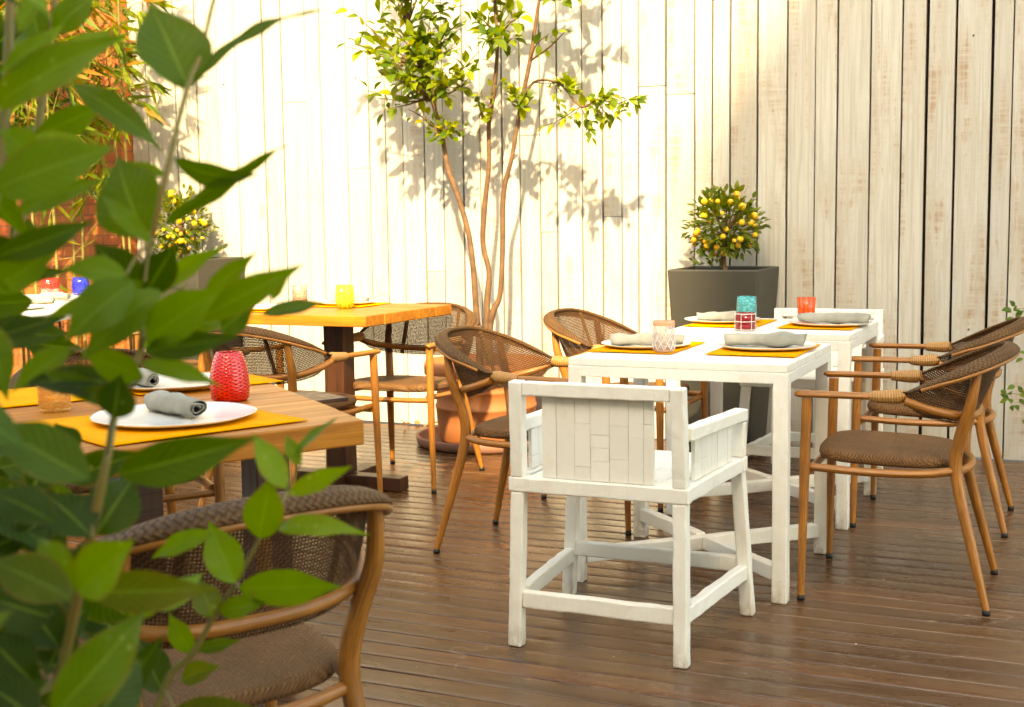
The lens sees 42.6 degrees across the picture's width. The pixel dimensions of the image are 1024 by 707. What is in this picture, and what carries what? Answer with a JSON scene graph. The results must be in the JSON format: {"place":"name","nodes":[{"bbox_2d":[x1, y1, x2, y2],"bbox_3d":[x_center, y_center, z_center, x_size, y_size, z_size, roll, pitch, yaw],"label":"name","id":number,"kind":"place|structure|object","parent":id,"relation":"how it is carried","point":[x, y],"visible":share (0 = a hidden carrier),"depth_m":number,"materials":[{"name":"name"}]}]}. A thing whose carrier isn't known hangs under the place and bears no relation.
{"place":"outdoors","nodes":[
{"label":"outdoors","id":0,"kind":"place"},
{"bbox_2d":[401,420,437,427],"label":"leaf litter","id":1,"kind":"object","parent":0,"point":[416,422],"visible":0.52,"depth_m":7.59,"materials":[{"name":"beige plant"}]},
{"bbox_2d":[18,422,1023,706],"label":"floor","id":2,"kind":"structure","parent":0,"point":[886,612],"depth_m":4.00,"materials":[{"name":"brown wood"}]},
{"bbox_2d":[22,294,76,320],"bbox_3d":[-2.656,0.151,6.680,1.150,0.800,1.838,-1,6,0],"label":"cafe table","id":3,"kind":"object","parent":2,"relation":"on","point":[47,309],"visible":0.12,"depth_m":6.24,"materials":[{"name":"white paint"}]},
{"bbox_2d":[29,304,45,308],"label":"plate","id":4,"kind":"object","parent":3,"relation":"on","point":[33,306],"visible":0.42,"depth_m":6.34,"materials":[{"name":"white ceramic"}]},
{"bbox_2d":[30,297,54,303],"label":"napkin","id":5,"kind":"object","parent":3,"relation":"on","point":[43,300],"visible":0.48,"depth_m":6.62,"materials":[{"name":"grey fabric"}]},
{"bbox_2d":[40,278,59,292],"bbox_3d":[-2.579,-0.370,7.325,0.108,0.100,0.108,2,7,24],"label":"tumbler","id":6,"kind":"object","parent":3,"relation":"on","point":[54,282],"visible":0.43,"depth_m":7.29,"materials":[{"name":"red glass"}]},
{"bbox_2d":[40,292,71,299],"bbox_3d":[-2.400,-0.303,6.896,0.170,0.044,0.067,1,6,14],"label":"napkin","id":7,"kind":"object","parent":3,"relation":"on","point":[61,296],"visible":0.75,"depth_m":6.87,"materials":[{"name":"grey fabric"}]},
{"bbox_2d":[72,277,88,294],"bbox_3d":[-2.434,-0.380,7.407,0.100,0.100,0.100,2,7,24],"label":"tumbler","id":8,"kind":"object","parent":3,"relation":"on","point":[79,284],"visible":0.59,"depth_m":7.37,"materials":[{"name":"blue glass"}]},
{"bbox_2d":[0,0,136,374],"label":"brick wall","id":9,"kind":"structure","parent":2,"relation":"on","point":[100,235],"depth_m":8.40,"materials":[{"name":"orange brick"}]},
{"bbox_2d":[0,0,182,386],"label":"bamboo","id":10,"kind":"object","parent":2,"relation":"on","point":[25,113],"visible":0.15,"depth_m":7.58,"materials":[{"name":"green plant"}]},
{"bbox_2d":[9,348,228,593],"bbox_3d":[-1.229,0.409,4.040,0.575,0.802,0.643,-4,7,-26],"label":"rattan armchair","id":11,"kind":"object","parent":2,"relation":"on","point":[216,489],"visible":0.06,"depth_m":3.88,"materials":[{"name":"brown wood"}]},
{"bbox_2d":[112,332,220,371],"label":"rattan armchair","id":12,"kind":"object","parent":2,"relation":"on","point":[199,364],"visible":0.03,"depth_m":6.77,"materials":[{"name":"brown wood"}]},
{"bbox_2d":[4,371,363,618],"bbox_3d":[-1.002,0.521,3.077,1.603,0.776,1.105,-5,7,-37],"label":"slab table","id":13,"kind":"object","parent":2,"relation":"on","point":[343,429],"visible":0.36,"depth_m":3.04,"materials":[{"name":"brown wood"}]},
{"bbox_2d":[0,387,81,407],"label":"placemat","id":14,"kind":"object","parent":13,"relation":"on","point":[26,396],"visible":0.69,"depth_m":3.25,"materials":[{"name":"yellow fabric"}]},
{"bbox_2d":[38,401,306,446],"bbox_3d":[-0.754,0.147,2.853,0.460,0.003,0.420,-6,8,-41],"label":"placemat","id":15,"kind":"object","parent":13,"relation":"on","point":[87,428],"visible":0.48,"depth_m":2.75,"materials":[{"name":"yellow fabric"}]},
{"bbox_2d":[90,401,256,427],"bbox_3d":[-0.742,0.136,2.872,0.354,0.014,0.354,2,7,24],"label":"plate","id":16,"kind":"object","parent":15,"relation":"on","point":[142,416],"visible":0.77,"depth_m":2.87,"materials":[{"name":"white ceramic"}]},
{"bbox_2d":[144,390,206,417],"bbox_3d":[-0.752,0.111,2.915,0.062,0.052,0.227,-6,8,-41],"label":"napkin","id":17,"kind":"object","parent":16,"relation":"on","point":[173,403],"visible":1,"depth_m":2.88,"materials":[{"name":"grey fabric"}]},
{"bbox_2d":[131,372,282,394],"bbox_3d":[-0.877,0.076,3.548,0.400,0.003,0.340,-5,7,-37],"label":"placemat","id":18,"kind":"object","parent":13,"relation":"on","point":[254,379],"visible":0.21,"depth_m":3.50,"materials":[{"name":"yellow fabric"}]},
{"bbox_2d":[128,372,209,389],"bbox_3d":[-0.901,0.076,3.463,0.333,0.014,0.332,2,7,24],"label":"plate","id":19,"kind":"object","parent":18,"relation":"on","point":[164,383],"visible":0.3,"depth_m":3.43,"materials":[{"name":"white ceramic"}]},
{"bbox_2d":[133,368,158,386],"bbox_3d":[-0.974,0.061,3.457,0.062,0.044,0.200,-4,7,-31],"label":"napkin","id":20,"kind":"object","parent":19,"relation":"on","point":[150,379],"visible":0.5,"depth_m":3.38,"materials":[{"name":"grey fabric"}]},
{"bbox_2d":[209,351,249,401],"bbox_3d":[-0.687,0.055,3.191,0.096,0.118,0.096,2,7,24],"label":"vase glass","id":21,"kind":"object","parent":13,"relation":"on","point":[229,373],"visible":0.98,"depth_m":3.15,"materials":[{"name":"red glass"}]},
{"bbox_2d":[0,0,369,706],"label":"leafy shrub","id":22,"kind":"object","parent":2,"relation":"on","point":[58,596],"visible":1,"depth_m":1.15,"materials":[{"name":"green plant"}]},
{"bbox_2d":[139,257,243,360],"bbox_3d":[-1.935,-0.087,7.976,0.459,0.985,0.459,2,7,24],"label":"planter","id":23,"kind":"object","parent":2,"relation":"on","point":[201,277],"visible":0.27,"depth_m":7.72,"materials":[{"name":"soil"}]},
{"bbox_2d":[149,183,220,258],"bbox_3d":[-2.024,-0.759,7.930,0.485,0.538,0.413,2,7,24],"label":"orange tree","id":24,"kind":"object","parent":23,"relation":"on","point":[168,208],"visible":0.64,"depth_m":7.88,"materials":[{"name":"green plant"}]},
{"bbox_2d":[40,485,392,706],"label":"rattan armchair","id":25,"kind":"object","parent":2,"relation":"on","point":[272,656],"visible":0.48,"depth_m":2.12,"materials":[{"name":"brown wicker"}]},
{"bbox_2d":[198,326,382,506],"bbox_3d":[-0.948,0.259,5.431,0.575,0.802,0.643,3,7,31],"label":"rattan armchair","id":26,"kind":"object","parent":2,"relation":"on","point":[292,376],"visible":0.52,"depth_m":5.18,"materials":[{"name":"brown wood"}]},
{"bbox_2d":[248,303,451,491],"bbox_3d":[-0.808,0.191,6.072,0.815,0.801,0.768,2,7,24],"label":"slab table","id":27,"kind":"object","parent":2,"relation":"on","point":[338,324],"visible":0.72,"depth_m":5.88,"materials":[{"name":"brown wood"}]},
{"bbox_2d":[315,302,387,306],"bbox_3d":[-0.824,-0.235,6.260,0.400,0.003,0.300,2,7,24],"label":"placemat","id":28,"kind":"object","parent":27,"relation":"on","point":[364,305],"visible":0.43,"depth_m":6.16,"materials":[{"name":"yellow fabric"}]},
{"bbox_2d":[316,300,374,304],"bbox_3d":[-0.792,-0.243,6.254,0.282,0.014,0.282,2,7,24],"label":"plate","id":29,"kind":"object","parent":28,"relation":"on","point":[356,303],"visible":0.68,"depth_m":6.15,"materials":[{"name":"white ceramic"}]},
{"bbox_2d":[327,295,369,302],"bbox_3d":[-0.776,-0.257,6.244,0.210,0.041,0.065,1,6,19],"label":"napkin","id":30,"kind":"object","parent":29,"relation":"on","point":[346,299],"visible":0.98,"depth_m":6.22,"materials":[{"name":"grey fabric"}]},
{"bbox_2d":[322,302,483,493],"bbox_3d":[-0.477,0.180,6.130,0.575,0.802,0.643,2,7,24],"label":"rattan armchair","id":31,"kind":"object","parent":2,"relation":"on","point":[391,383],"visible":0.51,"depth_m":6.24,"materials":[{"name":"brown wood"}]},
{"bbox_2d":[416,426,527,454],"bbox_3d":[-0.137,0.452,7.062,0.760,0.055,0.760,2,7,24],"label":"saucer","id":32,"kind":"object","parent":2,"relation":"on","point":[422,438],"visible":0.32,"depth_m":6.76,"materials":[{"name":"ceramic"}]},
{"bbox_2d":[424,353,546,443],"bbox_3d":[-0.140,0.243,7.040,0.660,0.431,0.660,2,7,24],"label":"terracotta pot","id":33,"kind":"object","parent":32,"relation":"on","point":[487,405],"visible":0.35,"depth_m":6.83,"materials":[{"name":"ceramic"}]},
{"bbox_2d":[333,0,647,362],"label":"tree","id":34,"kind":"object","parent":33,"relation":"on","point":[418,51],"visible":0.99,"depth_m":6.84,"materials":[{"name":"green plant"}]},
{"bbox_2d":[433,326,630,553],"bbox_3d":[0.055,0.309,4.831,0.643,0.802,0.575,2,7,25],"label":"rattan armchair","id":35,"kind":"object","parent":2,"relation":"on","point":[473,384],"visible":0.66,"depth_m":4.76,"materials":[{"name":"brown wood"}]},
{"bbox_2d":[127,0,1023,460],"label":"plank wall","id":36,"kind":"structure","parent":2,"relation":"on","point":[871,152],"depth_m":6.99,"materials":[{"name":"white wood"}]},
{"bbox_2d":[541,308,707,511],"bbox_3d":[0.471,0.211,5.711,0.643,0.802,0.575,2,7,28],"label":"rattan armchair","id":37,"kind":"object","parent":2,"relation":"on","point":[561,332],"visible":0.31,"depth_m":5.78,"materials":[{"name":"brown wicker"}]},
{"bbox_2d":[508,379,755,668],"bbox_3d":[0.338,0.433,3.829,0.624,0.760,0.564,2,7,24],"label":"white armchair","id":38,"kind":"object","parent":2,"relation":"on","point":[592,440],"visible":1,"depth_m":3.62,"materials":[{"name":"paint"}]},
{"bbox_2d":[568,340,830,603],"bbox_3d":[0.659,0.362,4.500,0.724,0.751,0.700,2,7,24],"label":"white table","id":39,"kind":"object","parent":2,"relation":"on","point":[698,363],"visible":0.71,"depth_m":4.22,"materials":[{"name":"paint"}]},
{"bbox_2d":[588,341,704,353],"bbox_3d":[0.475,-0.025,4.576,0.295,0.003,0.420,2,7,24],"label":"placemat","id":40,"kind":"object","parent":39,"relation":"on","point":[627,350],"visible":0.51,"depth_m":4.45,"materials":[{"name":"yellow fabric"}]},
{"bbox_2d":[601,340,690,348],"bbox_3d":[0.468,-0.033,4.566,0.312,0.014,0.313,2,7,24],"label":"plate","id":41,"kind":"object","parent":40,"relation":"on","point":[608,342],"visible":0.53,"depth_m":4.47,"materials":[{"name":"white ceramic"}]},
{"bbox_2d":[609,333,684,345],"bbox_3d":[0.470,-0.050,4.561,0.262,0.046,0.076,0,6,6],"label":"napkin","id":42,"kind":"object","parent":41,"relation":"on","point":[620,339],"visible":0.81,"depth_m":4.54,"materials":[{"name":"grey fabric"}]},
{"bbox_2d":[652,320,674,349],"bbox_3d":[0.505,-0.057,4.365,0.076,0.104,0.076,2,7,24],"label":"tumbler","id":43,"kind":"object","parent":40,"relation":"on","point":[665,323],"visible":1,"depth_m":4.34,"materials":[{"name":"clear glass"}]},
{"bbox_2d":[706,344,820,356],"bbox_3d":[0.852,-0.015,4.428,0.295,0.003,0.420,2,7,24],"label":"placemat","id":44,"kind":"object","parent":39,"relation":"on","point":[729,351],"visible":0.57,"depth_m":4.31,"materials":[{"name":"yellow fabric"}]},
{"bbox_2d":[718,341,816,350],"bbox_3d":[0.868,-0.027,4.460,0.332,0.014,0.332,2,7,24],"label":"plate","id":45,"kind":"object","parent":44,"relation":"on","point":[807,344],"visible":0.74,"depth_m":4.42,"materials":[{"name":"white ceramic"}]},
{"bbox_2d":[724,331,806,347],"bbox_3d":[0.856,-0.048,4.446,0.277,0.056,0.090,1,6,15],"label":"napkin","id":46,"kind":"object","parent":45,"relation":"on","point":[781,339],"visible":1,"depth_m":4.42,"materials":[{"name":"grey fabric"}]},
{"bbox_2d":[668,266,778,459],"bbox_3d":[1.070,0.038,6.630,0.454,0.940,0.454,2,7,24],"label":"planter","id":47,"kind":"object","parent":2,"relation":"on","point":[693,290],"visible":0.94,"depth_m":6.44,"materials":[{"name":"concrete"}]},
{"bbox_2d":[681,180,771,269],"bbox_3d":[1.069,-0.604,6.561,0.451,0.524,0.387,0,6,6],"label":"orange tree","id":48,"kind":"object","parent":47,"relation":"on","point":[724,201],"visible":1,"depth_m":6.49,"materials":[{"name":"green plant"}]},
{"bbox_2d":[666,318,878,529],"bbox_3d":[1.092,0.257,5.446,0.724,0.751,0.700,2,7,24],"label":"white table","id":49,"kind":"object","parent":2,"relation":"on","point":[843,343],"visible":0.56,"depth_m":5.21,"materials":[{"name":"paint"}]},
{"bbox_2d":[683,319,777,326],"bbox_3d":[0.921,-0.130,5.515,0.295,0.003,0.420,2,7,24],"label":"placemat","id":50,"kind":"object","parent":49,"relation":"on","point":[760,322],"visible":0.49,"depth_m":5.43,"materials":[{"name":"yellow fabric"}]},
{"bbox_2d":[684,316,760,322],"bbox_3d":[0.893,-0.142,5.560,0.322,0.014,0.322,2,7,24],"label":"plate","id":51,"kind":"object","parent":50,"relation":"on","point":[694,319],"visible":0.45,"depth_m":5.48,"materials":[{"name":"white ceramic"}]},
{"bbox_2d":[696,311,755,320],"bbox_3d":[0.905,-0.158,5.549,0.252,0.044,0.073,0,6,10],"label":"napkin","id":52,"kind":"object","parent":51,"relation":"on","point":[721,316],"visible":0.59,"depth_m":5.53,"materials":[{"name":"grey fabric"}]},
{"bbox_2d":[737,296,756,314],"bbox_3d":[0.958,-0.175,5.361,0.082,0.118,0.082,2,7,24],"label":"tumbler","id":53,"kind":"object","parent":50,"relation":"on","point":[744,302],"visible":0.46,"depth_m":5.34,"materials":[{"name":"teal glass"}]},
{"bbox_2d":[735,312,755,330],"bbox_3d":[0.921,-0.126,5.179,0.083,0.070,0.083,2,7,24],"label":"votive glass","id":54,"kind":"object","parent":49,"relation":"on","point":[745,321],"visible":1,"depth_m":5.15,"materials":[{"name":"red glass"}]},
{"bbox_2d":[778,323,860,329],"bbox_3d":[1.277,-0.119,5.366,0.295,0.003,0.420,2,7,24],"label":"placemat","id":55,"kind":"object","parent":49,"relation":"on","point":[792,325],"visible":0.49,"depth_m":5.23,"materials":[{"name":"yellow fabric"}]},
{"bbox_2d":[797,297,815,313],"bbox_3d":[1.253,-0.189,5.590,0.079,0.100,0.079,2,7,24],"label":"tumbler","id":56,"kind":"object","parent":55,"relation":"on","point":[813,299],"visible":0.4,"depth_m":5.57,"materials":[{"name":"orange glass"}]},
{"bbox_2d":[789,319,872,326],"bbox_3d":[1.298,-0.125,5.341,0.332,0.014,0.332,2,7,24],"label":"plate","id":57,"kind":"object","parent":55,"relation":"on","point":[796,321],"visible":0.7,"depth_m":5.23,"materials":[{"name":"white ceramic"}]},
{"bbox_2d":[797,312,870,323],"bbox_3d":[1.306,-0.143,5.330,0.295,0.049,0.076,1,6,19],"label":"napkin","id":58,"kind":"object","parent":57,"relation":"on","point":[833,318],"visible":0.99,"depth_m":5.30,"materials":[{"name":"grey fabric"}]},
{"bbox_2d":[739,308,883,468],"bbox_3d":[1.389,0.192,5.995,0.624,0.760,0.564,2,7,24],"label":"white armchair","id":59,"kind":"object","parent":2,"relation":"on","point":[761,446],"visible":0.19,"depth_m":6.05,"materials":[{"name":"paint"}]},
{"bbox_2d":[795,341,1019,616],"bbox_3d":[1.280,0.357,4.221,0.643,0.802,0.575,2,6,23],"label":"rattan armchair","id":60,"kind":"object","parent":2,"relation":"on","point":[974,373],"visible":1,"depth_m":4.06,"materials":[{"name":"brown wood"}]},
{"bbox_2d":[850,316,1023,537],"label":"rattan armchair","id":61,"kind":"object","parent":2,"relation":"on","point":[1009,329],"visible":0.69,"depth_m":5.00,"materials":[{"name":"brown wood"}]},
{"bbox_2d":[1000,300,1023,423],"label":"climbing plant","id":62,"kind":"object","parent":2,"relation":"on","point":[1003,394],"visible":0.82,"depth_m":6.04,"materials":[{"name":"green plant"}]},
{"bbox_2d":[363,421,1023,461],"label":"ground","id":63,"kind":"structure","parent":0,"point":[977,458],"depth_m":8.70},
{"bbox_3d":[-1.144,-0.202,5.989,0.340,0.003,0.280,2,7,24],"label":"placemat","id":64,"kind":"object","parent":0,"visible":0},
{"bbox_2d":[254,304,273,309],"bbox_3d":[-1.115,-0.210,5.976,0.282,0.014,0.282,2,7,24],"label":"plate","id":65,"kind":"object","parent":64,"relation":"on","point":[262,307],"visible":0.2,"depth_m":6.06,"materials":[{"name":"white ceramic"}]}
]}

